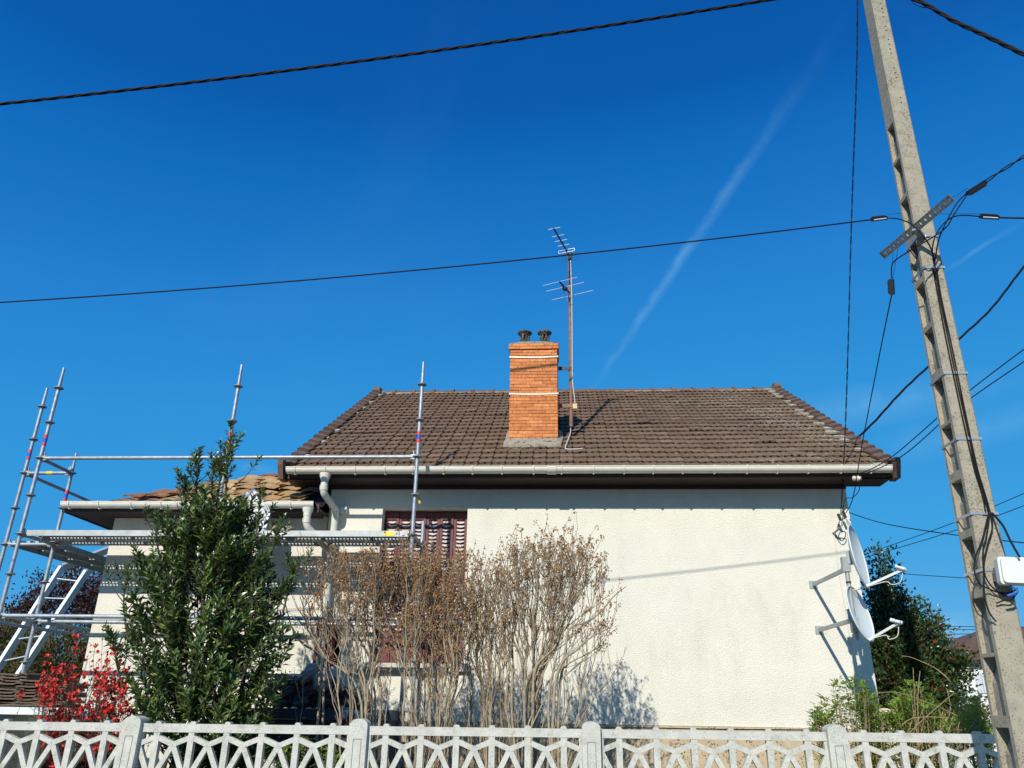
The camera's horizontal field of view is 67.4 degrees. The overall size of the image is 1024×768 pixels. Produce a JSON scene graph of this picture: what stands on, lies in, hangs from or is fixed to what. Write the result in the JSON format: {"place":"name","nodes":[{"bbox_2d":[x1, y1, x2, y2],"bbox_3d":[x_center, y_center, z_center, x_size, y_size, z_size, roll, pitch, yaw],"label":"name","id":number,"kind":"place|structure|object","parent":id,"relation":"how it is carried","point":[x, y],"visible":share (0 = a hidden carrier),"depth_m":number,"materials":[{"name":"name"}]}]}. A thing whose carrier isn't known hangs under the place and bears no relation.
{"place":"outdoors","nodes":[
{"label":"outdoors","id":0,"kind":"place"},
{"bbox_2d":[0,703,32,705],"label":"roof tile","id":1,"kind":"object","parent":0,"point":[9,704],"visible":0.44,"depth_m":8.30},
{"bbox_2d":[0,700,36,703],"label":"roof tile","id":2,"kind":"object","parent":1,"relation":"on","point":[16,701],"visible":0.46,"depth_m":8.33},
{"bbox_2d":[0,697,33,699],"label":"roof tile","id":3,"kind":"object","parent":2,"relation":"on","point":[1,698],"visible":0.5,"depth_m":8.31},
{"bbox_2d":[0,694,35,696],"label":"roof tile","id":4,"kind":"object","parent":3,"relation":"on","point":[13,695],"visible":0.34,"depth_m":8.33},
{"bbox_2d":[0,691,33,693],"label":"roof tile","id":5,"kind":"object","parent":4,"relation":"on","point":[13,692],"visible":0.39,"depth_m":8.34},
{"bbox_2d":[0,687,35,690],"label":"roof tile","id":6,"kind":"object","parent":5,"relation":"on","point":[16,689],"visible":0.53,"depth_m":8.36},
{"bbox_2d":[1,685,34,687],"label":"roof tile","id":7,"kind":"object","parent":6,"relation":"on","point":[15,686],"visible":0.48,"depth_m":8.38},
{"bbox_2d":[0,682,39,684],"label":"roof tile","id":8,"kind":"object","parent":7,"relation":"on","point":[18,683],"visible":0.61,"depth_m":8.36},
{"bbox_2d":[0,679,39,681],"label":"roof tile","id":9,"kind":"object","parent":8,"relation":"on","point":[18,680],"visible":0.52,"depth_m":8.40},
{"bbox_2d":[0,676,43,678],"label":"roof tile","id":10,"kind":"object","parent":9,"relation":"on","point":[28,677],"visible":0.82,"depth_m":8.40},
{"bbox_2d":[0,673,46,676],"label":"roof tile","id":11,"kind":"object","parent":10,"relation":"on","point":[28,674],"visible":0.78,"depth_m":8.44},
{"bbox_2d":[0,0,774,105],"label":"overhead cable","id":12,"kind":"object","parent":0,"point":[380,57],"visible":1,"depth_m":9.37,"materials":[{"name":"rubber"}]},
{"bbox_2d":[17,715,953,767],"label":"ground","id":13,"kind":"structure","parent":0,"point":[25,735],"depth_m":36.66,"materials":[{"name":"soil"}]},
{"bbox_2d":[0,714,28,767],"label":"trestle leg","id":14,"kind":"object","parent":13,"relation":"on","point":[22,718],"visible":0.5,"depth_m":8.39,"materials":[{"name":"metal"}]},
{"bbox_2d":[0,706,101,715],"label":"pallet board","id":15,"kind":"object","parent":14,"relation":"on","point":[15,709],"visible":0.27,"depth_m":8.22,"materials":[{"name":"wood"}]},
{"bbox_2d":[11,703,46,706],"bbox_3d":[-5.221,3.528,8.442,0.320,0.031,0.400,-1,-24,3],"label":"roof tile","id":16,"kind":"object","parent":15,"relation":"on","point":[27,705],"visible":0.43,"depth_m":8.26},
{"bbox_2d":[32,703,80,706],"bbox_3d":[-4.984,3.523,8.421,0.320,0.031,0.400,-1,-24,0],"label":"roof tile","id":17,"kind":"object","parent":15,"relation":"on","point":[56,705],"visible":0.4,"depth_m":8.28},
{"bbox_2d":[0,606,43,706],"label":"hedge bush","id":18,"kind":"object","parent":13,"relation":"on","point":[7,631],"visible":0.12,"depth_m":14.81,"materials":[{"name":"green plant"}]},
{"bbox_2d":[0,612,92,756],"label":"hedge bush","id":19,"kind":"object","parent":13,"relation":"on","point":[51,646],"visible":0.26,"depth_m":13.79,"materials":[{"name":"green plant"}]},
{"bbox_2d":[0,562,102,748],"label":"plum tree","id":20,"kind":"object","parent":13,"relation":"on","point":[88,599],"visible":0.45,"depth_m":16.71,"materials":[{"name":"red plant"}]},
{"bbox_2d":[0,546,108,679],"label":"ladder","id":21,"kind":"object","parent":13,"relation":"on","point":[44,635],"visible":0.64,"depth_m":12.72,"materials":[{"name":"metal"}]},
{"bbox_2d":[5,625,150,767],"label":"flowering quince","id":22,"kind":"object","parent":13,"relation":"on","point":[105,710],"visible":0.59,"depth_m":7.41,"materials":[{"name":"red plant"}]},
{"bbox_2d":[60,473,332,767],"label":"house wing","id":23,"kind":"structure","parent":13,"relation":"on","point":[305,508],"depth_m":10.29,"materials":[{"name":"paint"}]},
{"bbox_2d":[243,488,269,538],"bbox_3d":[-3.421,1.700,10.076,0.516,0.708,0.175,-3,-23,10],"label":"plastic sheet","id":24,"kind":"object","parent":23,"relation":"hanging from","point":[253,491],"visible":0.2,"depth_m":10.09,"materials":[{"name":"plastic"}]},
{"bbox_2d":[101,419,313,767],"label":"laurel shrub","id":25,"kind":"object","parent":13,"relation":"on","point":[215,524],"visible":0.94,"depth_m":7.50,"materials":[{"name":"green plant"}]},
{"bbox_2d":[181,734,242,767],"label":"leafy plant","id":26,"kind":"object","parent":13,"relation":"on","point":[218,747],"visible":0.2,"depth_m":6.88,"materials":[{"name":"green plant"}]},
{"bbox_2d":[0,362,426,767],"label":"scaffold","id":27,"kind":"object","parent":13,"relation":"on","point":[58,544],"visible":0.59,"depth_m":10.01,"materials":[{"name":"metal"}]},
{"bbox_2d":[252,736,343,767],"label":"leafy plant","id":28,"kind":"object","parent":13,"relation":"on","point":[290,751],"visible":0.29,"depth_m":7.26,"materials":[{"name":"green plant"}]},
{"bbox_2d":[284,532,325,767],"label":"dry shrub","id":29,"kind":"object","parent":13,"relation":"on","point":[319,684],"visible":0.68,"depth_m":8.26,"materials":[{"name":"brown plant"}]},
{"bbox_2d":[239,708,404,767],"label":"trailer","id":30,"kind":"object","parent":13,"relation":"on","point":[287,716],"visible":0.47,"depth_m":8.28,"materials":[{"name":"black metal"}]},
{"bbox_2d":[272,697,286,708],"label":"rubble stone","id":31,"kind":"object","parent":30,"relation":"on","point":[284,704],"visible":0.45,"depth_m":8.66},
{"bbox_2d":[260,688,278,696],"bbox_3d":[-2.780,3.540,8.790,0.326,0.141,0.230,8,-24,-17],"label":"rubble piece","id":32,"kind":"object","parent":31,"relation":"on","point":[275,691],"visible":0.17,"depth_m":8.72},
{"bbox_2d":[278,685,294,697],"bbox_3d":[-2.551,3.493,8.748,0.193,0.168,0.174,-1,-23,3],"label":"rubble stone","id":33,"kind":"object","parent":31,"relation":"on","point":[290,692],"visible":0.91,"depth_m":8.70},
{"bbox_2d":[266,679,285,691],"bbox_3d":[-2.700,3.464,8.827,0.265,0.138,0.247,14,-26,-28],"label":"rubble piece","id":34,"kind":"object","parent":33,"relation":"on","point":[280,688],"visible":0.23,"depth_m":8.74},
{"bbox_2d":[274,673,292,684],"bbox_3d":[-2.602,3.409,8.843,0.294,0.152,0.223,-1,-23,3],"label":"rubble piece","id":35,"kind":"object","parent":33,"relation":"on","point":[288,682],"visible":0.41,"depth_m":8.77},
{"bbox_2d":[289,676,302,686],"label":"rubble stone","id":36,"kind":"object","parent":33,"relation":"on","point":[294,683],"visible":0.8,"depth_m":8.73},
{"bbox_2d":[286,697,293,707],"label":"rubble stone","id":37,"kind":"object","parent":30,"relation":"on","point":[289,703],"visible":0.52,"depth_m":8.73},
{"bbox_2d":[292,694,310,708],"bbox_3d":[-2.375,3.593,8.694,0.214,0.167,0.177,-8,-24,21],"label":"rubble stone","id":38,"kind":"object","parent":30,"relation":"on","point":[296,702],"visible":0.84,"depth_m":8.63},
{"bbox_2d":[292,684,304,697],"bbox_3d":[-2.431,3.515,8.807,0.243,0.232,0.213,-1,-23,3],"label":"rubble stone","id":39,"kind":"object","parent":38,"relation":"on","point":[299,688],"visible":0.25,"depth_m":8.74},
{"bbox_2d":[299,682,321,700],"bbox_3d":[-2.282,3.498,8.732,0.262,0.223,0.205,-1,-23,3],"label":"rubble stone","id":40,"kind":"object","parent":38,"relation":"on","point":[310,693],"visible":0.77,"depth_m":8.67,"materials":[{"name":"stone"}]},
{"bbox_2d":[306,697,316,708],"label":"rubble stone","id":41,"kind":"object","parent":30,"relation":"on","point":[313,702],"visible":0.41,"depth_m":8.68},
{"bbox_2d":[315,694,334,708],"bbox_3d":[-2.109,3.587,8.669,0.258,0.175,0.205,-1,-23,3],"label":"rubble stone","id":42,"kind":"object","parent":30,"relation":"on","point":[328,703],"visible":0.63,"depth_m":8.62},
{"bbox_2d":[313,666,333,691],"bbox_3d":[-2.147,3.353,8.736,0.238,0.276,0.234,5,-23,-9],"label":"rubble piece","id":43,"kind":"object","parent":42,"relation":"on","point":[315,681],"visible":0.73,"depth_m":8.67,"materials":[{"name":"stone"}]},
{"bbox_2d":[297,663,318,684],"bbox_3d":[-2.320,3.303,8.754,0.261,0.246,0.183,-1,-23,3],"label":"rubble piece","id":44,"kind":"object","parent":43,"relation":"on","point":[311,670],"visible":0.9,"depth_m":8.71,"materials":[{"name":"stone"}]},
{"bbox_2d":[327,684,345,699],"bbox_3d":[-1.993,3.498,8.707,0.222,0.183,0.196,-5,-23,14],"label":"rubble stone","id":45,"kind":"object","parent":42,"relation":"on","point":[341,691],"visible":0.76,"depth_m":8.65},
{"bbox_2d":[341,695,356,707],"bbox_3d":[-1.839,3.584,8.662,0.175,0.148,0.172,9,-24,-18],"label":"rubble stone","id":46,"kind":"object","parent":30,"relation":"on","point":[347,699],"visible":0.67,"depth_m":8.61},
{"bbox_2d":[344,687,357,696],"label":"rubble stone","id":47,"kind":"object","parent":46,"relation":"on","point":[354,692],"visible":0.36,"depth_m":8.73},
{"bbox_2d":[353,695,369,709],"bbox_3d":[-1.699,3.615,8.731,0.222,0.174,0.206,-13,-26,30],"label":"rubble stone","id":48,"kind":"object","parent":30,"relation":"on","point":[358,702],"visible":0.34,"depth_m":8.65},
{"bbox_2d":[294,530,392,767],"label":"dry shrub","id":49,"kind":"object","parent":13,"relation":"on","point":[346,583],"visible":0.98,"depth_m":7.73,"materials":[{"name":"brown plant"}]},
{"bbox_2d":[364,527,489,767],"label":"dry shrub","id":50,"kind":"object","parent":13,"relation":"on","point":[442,591],"visible":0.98,"depth_m":7.82,"materials":[{"name":"brown plant"}]},
{"bbox_2d":[455,541,521,767],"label":"dry shrub","id":51,"kind":"object","parent":13,"relation":"on","point":[489,703],"visible":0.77,"depth_m":7.83,"materials":[{"name":"brown plant"}]},
{"bbox_2d":[487,512,614,767],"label":"dry shrub","id":52,"kind":"object","parent":13,"relation":"on","point":[551,602],"visible":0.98,"depth_m":7.72,"materials":[{"name":"brown plant"}]},
{"bbox_2d":[546,578,626,767],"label":"dry shrub","id":53,"kind":"object","parent":13,"relation":"on","point":[561,667],"visible":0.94,"depth_m":7.38,"materials":[{"name":"brown plant"}]},
{"bbox_2d":[278,329,900,767],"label":"house","id":54,"kind":"structure","parent":13,"relation":"on","point":[712,513],"depth_m":10.11,"materials":[{"name":"paint"}]},
{"bbox_2d":[323,626,341,666],"bbox_3d":[-2.328,3.366,9.972,0.296,0.584,0.040,-1,-23,3],"label":"side window","id":55,"kind":"structure","parent":54,"relation":"in","point":[337,650],"depth_m":9.91,"materials":[{"name":"black glass"}]},
{"bbox_2d":[374,512,467,662],"bbox_3d":[-1.183,2.691,10.268,1.164,1.985,0.040,-1,-23,3],"label":"window back","id":56,"kind":"structure","parent":54,"relation":"in","point":[409,512],"depth_m":10.39,"materials":[{"name":"brown wood"}]},
{"bbox_2d":[543,227,592,449],"bbox_3d":[0.887,-0.538,12.074,0.739,3.687,1.517,-9,-25,23],"label":"antenna mast","id":57,"kind":"object","parent":54,"relation":"attached to","point":[570,406],"visible":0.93,"depth_m":12.21,"materials":[{"name":"rusty steel"},{"name":"aluminium"},{"name":"plastic"}]},
{"bbox_2d":[809,567,859,639],"bbox_3d":[3.793,2.603,9.081,0.100,0.894,1.217,0,-23,3],"label":"dish mast","id":58,"kind":"object","parent":54,"relation":"attached to","point":[818,629],"visible":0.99,"depth_m":8.88,"materials":[{"name":"grey metal"}]},
{"bbox_2d":[840,525,906,589],"bbox_3d":[4.033,1.949,8.662,0.598,0.725,0.577,-1,-23,3],"label":"satellite dish","id":59,"kind":"object","parent":58,"relation":"attached to","point":[855,556],"visible":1,"depth_m":8.68,"materials":[{"name":"paint"}]},
{"bbox_2d":[846,585,902,655],"bbox_3d":[3.901,2.567,8.372,0.541,0.741,0.527,-1,-23,3],"label":"satellite dish","id":60,"kind":"object","parent":58,"relation":"attached to","point":[863,625],"visible":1,"depth_m":8.46,"materials":[{"name":"paint"}]},
{"bbox_2d":[832,511,856,682],"bbox_3d":[4.229,2.626,9.611,0.158,2.070,0.175,-1,-23,3],"label":"wall anchor","id":61,"kind":"object","parent":54,"relation":"attached to","point":[840,518],"depth_m":9.85,"materials":[{"name":"metal"}]},
{"bbox_2d":[840,4,857,514],"bbox_3d":[4.360,-4.159,9.923,0.131,10.809,4.528,1,-23,0],"label":"service line","id":62,"kind":"object","parent":61,"relation":"attached to","point":[850,251],"visible":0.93,"depth_m":9.89,"materials":[{"name":"rubber"}]},
{"bbox_2d":[849,512,1023,542],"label":"overhead cable","id":63,"kind":"object","parent":61,"relation":"attached to","point":[923,530],"visible":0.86,"depth_m":8.82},
{"bbox_2d":[852,476,861,480],"bbox_3d":[4.334,1.186,9.652,0.071,0.081,0.106,17,-28,-34],"label":"insulator","id":64,"kind":"object","parent":54,"relation":"attached to","point":[859,478],"visible":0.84,"depth_m":9.63,"materials":[{"name":"ceramic"}]},
{"bbox_2d":[854,349,1023,475],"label":"overhead cable","id":65,"kind":"object","parent":64,"relation":"attached to","point":[936,418],"visible":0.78,"depth_m":8.98,"materials":[{"name":"rubber"}]},
{"bbox_2d":[858,265,1023,435],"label":"overhead cable","id":66,"kind":"object","parent":54,"relation":"attached to","point":[960,337],"visible":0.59,"depth_m":13.93,"materials":[{"name":"rubber"}]},
{"bbox_2d":[806,674,891,767],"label":"leafy plant","id":67,"kind":"object","parent":13,"relation":"on","point":[870,717],"visible":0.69,"depth_m":7.35,"materials":[{"name":"green plant"}]},
{"bbox_2d":[880,708,899,766],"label":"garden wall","id":68,"kind":"structure","parent":13,"relation":"on","point":[885,709],"depth_m":10.72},
{"bbox_2d":[877,678,953,767],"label":"leafy plant","id":69,"kind":"object","parent":13,"relation":"on","point":[900,716],"visible":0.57,"depth_m":7.49,"materials":[{"name":"green plant"}]},
{"bbox_2d":[860,537,983,767],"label":"evergreen tree","id":70,"kind":"object","parent":13,"relation":"on","point":[918,638],"visible":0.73,"depth_m":11.28,"materials":[{"name":"green plant"}]},
{"bbox_2d":[875,656,992,762],"bbox_3d":[3.913,2.965,7.001,1.257,0.913,0.546,-1,-23,3],"label":"bramble","id":71,"kind":"object","parent":13,"relation":"on","point":[918,744],"visible":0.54,"depth_m":6.93,"materials":[{"name":"plant"}]},
{"bbox_2d":[925,689,996,767],"bbox_3d":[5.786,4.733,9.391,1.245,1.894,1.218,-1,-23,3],"label":"hedge bush","id":72,"kind":"object","parent":13,"relation":"on","point":[987,708],"visible":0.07,"depth_m":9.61,"materials":[{"name":"green plant"}]},
{"bbox_2d":[0,0,1023,668],"label":"sky","id":73,"kind":"structure","parent":0,"point":[734,121],"materials":[{"name":"blue"}]},
{"bbox_2d":[859,361,1023,475],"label":"overhead cable","id":74,"kind":"object","parent":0,"point":[938,424],"visible":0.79,"depth_m":9.00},
{"bbox_2d":[864,493,1023,554],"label":"overhead cable","id":75,"kind":"object","parent":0,"point":[940,527],"visible":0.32,"depth_m":17.88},
{"bbox_2d":[865,505,1023,557],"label":"overhead cable","id":76,"kind":"object","parent":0,"point":[947,532],"visible":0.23,"depth_m":17.80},
{"bbox_2d":[934,627,1023,767],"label":"neighbour house","id":77,"kind":"structure","parent":0,"point":[971,643],"depth_m":24.54,"materials":[{"name":"tile"}]},
{"bbox_2d":[974,673,983,692],"bbox_3d":[14.820,9.490,24.367,0.180,0.601,0.039,-1,-23,3],"label":"window","id":78,"kind":"structure","parent":77,"relation":"in","point":[980,688],"depth_m":24.35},
{"bbox_2d":[980,673,986,692],"bbox_3d":[15.017,9.488,24.355,0.180,0.601,0.039,-1,-23,3],"label":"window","id":79,"kind":"structure","parent":77,"relation":"in","point":[983,682],"depth_m":24.35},
{"bbox_2d":[985,155,1023,181],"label":"overhead cable","id":80,"kind":"object","parent":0,"point":[1012,163],"visible":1,"depth_m":6.55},
{"bbox_2d":[965,180,987,195],"bbox_3d":[4.056,-1.708,6.702,0.074,0.104,0.180,18,-28,-36],"label":"cable clamp","id":81,"kind":"object","parent":80,"relation":"attached to","point":[977,187],"visible":1,"depth_m":6.68,"materials":[{"name":"black plastic"}]},
{"bbox_2d":[891,193,968,271],"bbox_3d":[3.525,-1.343,6.677,0.569,0.660,0.761,20,-30,-38],"label":"jumper cable","id":82,"kind":"object","parent":81,"relation":"attached to","point":[934,235],"visible":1,"depth_m":6.50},
{"bbox_2d":[934,192,967,260],"bbox_3d":[3.774,-1.384,6.543,0.428,0.704,0.143,-1,-23,3],"label":"jumper cable","id":83,"kind":"object","parent":81,"relation":"attached to","point":[945,224],"visible":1,"depth_m":6.47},
{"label":"pavement","id":84,"kind":"structure","parent":0,"visible":0},
{"bbox_2d":[0,716,999,767],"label":"concrete fence","id":85,"kind":"object","parent":84,"relation":"on","point":[132,740],"visible":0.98,"depth_m":6.53,"materials":[{"name":"concrete"}]},
{"bbox_2d":[863,0,1023,767],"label":"utility pole","id":86,"kind":"object","parent":84,"relation":"on","point":[1000,641],"visible":0.93,"depth_m":6.07,"materials":[{"name":"concrete"}]},
{"bbox_2d":[879,195,954,258],"bbox_3d":[3.521,-1.335,6.604,0.187,0.147,0.818,7,-24,-15],"label":"cross arm","id":87,"kind":"object","parent":86,"relation":"attached to","point":[918,225],"visible":0.98,"depth_m":6.58},
{"bbox_2d":[933,269,985,512],"bbox_3d":[3.561,-0.008,6.143,0.051,2.111,0.020,4,-23,-8],"label":"pole cable","id":88,"kind":"object","parent":86,"relation":"attached to","point":[958,395],"visible":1,"depth_m":6.10,"materials":[{"name":"rubber"}]},
{"bbox_2d":[935,272,988,511],"bbox_3d":[3.576,-0.008,6.141,0.054,2.111,0.020,6,-23,-11],"label":"pole cable","id":89,"kind":"object","parent":86,"relation":"attached to","point":[959,393],"visible":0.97,"depth_m":6.10,"materials":[{"name":"rubber"}]},
{"bbox_2d":[936,269,990,511],"bbox_3d":[3.588,-0.008,6.141,0.056,2.110,0.019,7,-23,-13],"label":"pole cable","id":90,"kind":"object","parent":86,"relation":"attached to","point":[961,391],"visible":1,"depth_m":6.11,"materials":[{"name":"rubber"}]},
{"bbox_2d":[912,0,1023,56],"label":"overhead cable","id":91,"kind":"object","parent":86,"relation":"attached to","point":[1015,50],"visible":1,"depth_m":7.28,"materials":[{"name":"rubber"}]},
{"bbox_2d":[982,512,996,621],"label":"pole cable","id":92,"kind":"object","parent":86,"relation":"attached to","point":[993,618],"visible":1,"depth_m":5.54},
{"bbox_2d":[973,512,1017,593],"bbox_3d":[3.478,1.225,5.597,0.285,0.592,0.024,1,-23,1],"label":"pole cable","id":93,"kind":"object","parent":86,"relation":"attached to","point":[976,556],"visible":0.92,"depth_m":5.57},
{"bbox_2d":[984,512,1007,596],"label":"pole cable","id":94,"kind":"object","parent":86,"relation":"attached to","point":[985,554],"visible":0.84,"depth_m":5.59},
{"bbox_2d":[992,512,1020,557],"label":"pole cable","id":95,"kind":"object","parent":86,"relation":"attached to","point":[1007,534],"visible":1,"depth_m":5.49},
{"bbox_2d":[992,557,1023,585],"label":"junction box","id":96,"kind":"object","parent":86,"relation":"attached to","point":[1007,571],"visible":1,"depth_m":5.42,"materials":[{"name":"plastic"}]},
{"bbox_2d":[1007,585,1018,596],"bbox_3d":[3.512,1.453,5.397,0.084,0.084,0.024,-3,-23,10],"label":"blue tube","id":97,"kind":"object","parent":96,"relation":"hanging from","point":[1013,593],"visible":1,"depth_m":5.38,"materials":[{"name":"plastic"}]},
{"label":"wire","id":98,"kind":"object","parent":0,"visible":0},
{"bbox_2d":[870,215,887,221],"bbox_3d":[3.586,-1.620,7.504,0.155,0.074,0.058,-1,-23,3],"label":"cable clamp","id":99,"kind":"object","parent":98,"relation":"hanging from","point":[879,218],"visible":1,"depth_m":7.48,"materials":[{"name":"black plastic"}]},
{"bbox_2d":[0,219,870,302],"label":"overhead cable","id":100,"kind":"object","parent":99,"relation":"attached to","point":[437,267],"visible":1,"depth_m":7.54,"materials":[{"name":"rubber"}]},
{"bbox_2d":[888,218,935,271],"bbox_3d":[3.576,-1.318,6.902,0.188,1.020,0.870,-7,-24,17],"label":"jumper cable","id":101,"kind":"object","parent":99,"relation":"attached to","point":[916,228],"visible":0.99,"depth_m":6.48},
{"bbox_3d":[3.871,-1.477,6.669,0.392,0.014,0.003,-1,-23,3],"label":"wire","id":102,"kind":"object","parent":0,"visible":0},
{"bbox_2d":[979,213,999,219],"bbox_3d":[4.126,-1.447,6.636,0.154,0.072,0.058,-1,-23,3],"label":"cable clamp","id":103,"kind":"object","parent":102,"relation":"hanging from","point":[990,216],"visible":1,"depth_m":6.62,"materials":[{"name":"black plastic"}]},
{"bbox_2d":[932,215,980,265],"bbox_3d":[3.792,-1.249,6.507,0.509,0.495,0.161,-1,-23,3],"label":"jumper cable","id":104,"kind":"object","parent":103,"relation":"attached to","point":[939,229],"visible":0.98,"depth_m":6.49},
{"bbox_2d":[999,217,1023,218],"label":"overhead cable","id":105,"kind":"object","parent":103,"relation":"attached to","point":[1011,218],"visible":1,"depth_m":6.55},
{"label":"wire","id":106,"kind":"object","parent":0,"visible":0},
{"bbox_2d":[887,279,894,294],"bbox_3d":[3.456,-0.881,6.995,0.080,0.150,0.070,20,-29,-37],"label":"cable clamp","id":107,"kind":"object","parent":106,"relation":"hanging from","point":[891,285],"visible":1,"depth_m":6.98,"materials":[{"name":"black plastic"}]},
{"bbox_2d":[846,294,891,512],"bbox_3d":[3.938,0.427,8.452,0.115,1.132,3.843,-5,-23,13],"label":"service line","id":108,"kind":"object","parent":107,"relation":"hanging from","point":[870,398],"visible":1,"depth_m":8.48,"materials":[{"name":"rubber"}]},
{"bbox_3d":[-5.202,3.413,8.488,0.320,0.031,0.400,-2,-24,5],"label":"roof tile","id":109,"kind":"object","parent":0,"visible":0},
{"bbox_2d":[18,688,47,690],"bbox_3d":[-5.205,3.400,8.538,0.320,0.031,0.400,-1,-23,4],"label":"roof tile","id":110,"kind":"object","parent":109,"relation":"on","point":[28,689],"visible":0.26,"depth_m":8.36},
{"bbox_2d":[16,684,58,688],"bbox_3d":[-5.228,3.360,8.523,0.320,0.031,0.400,0,-24,1],"label":"roof tile","id":111,"kind":"object","parent":110,"relation":"on","point":[21,686],"visible":0.32,"depth_m":8.34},
{"bbox_3d":[-5.200,3.344,8.565,0.320,0.031,0.400,-2,-24,4],"label":"roof tile","id":112,"kind":"object","parent":111,"relation":"on","visible":0},
{"bbox_2d":[20,679,69,682],"bbox_3d":[-5.195,3.303,8.547,0.320,0.032,0.400,-1,-23,5],"label":"roof tile","id":113,"kind":"object","parent":112,"relation":"on","point":[24,680],"visible":0.42,"depth_m":8.37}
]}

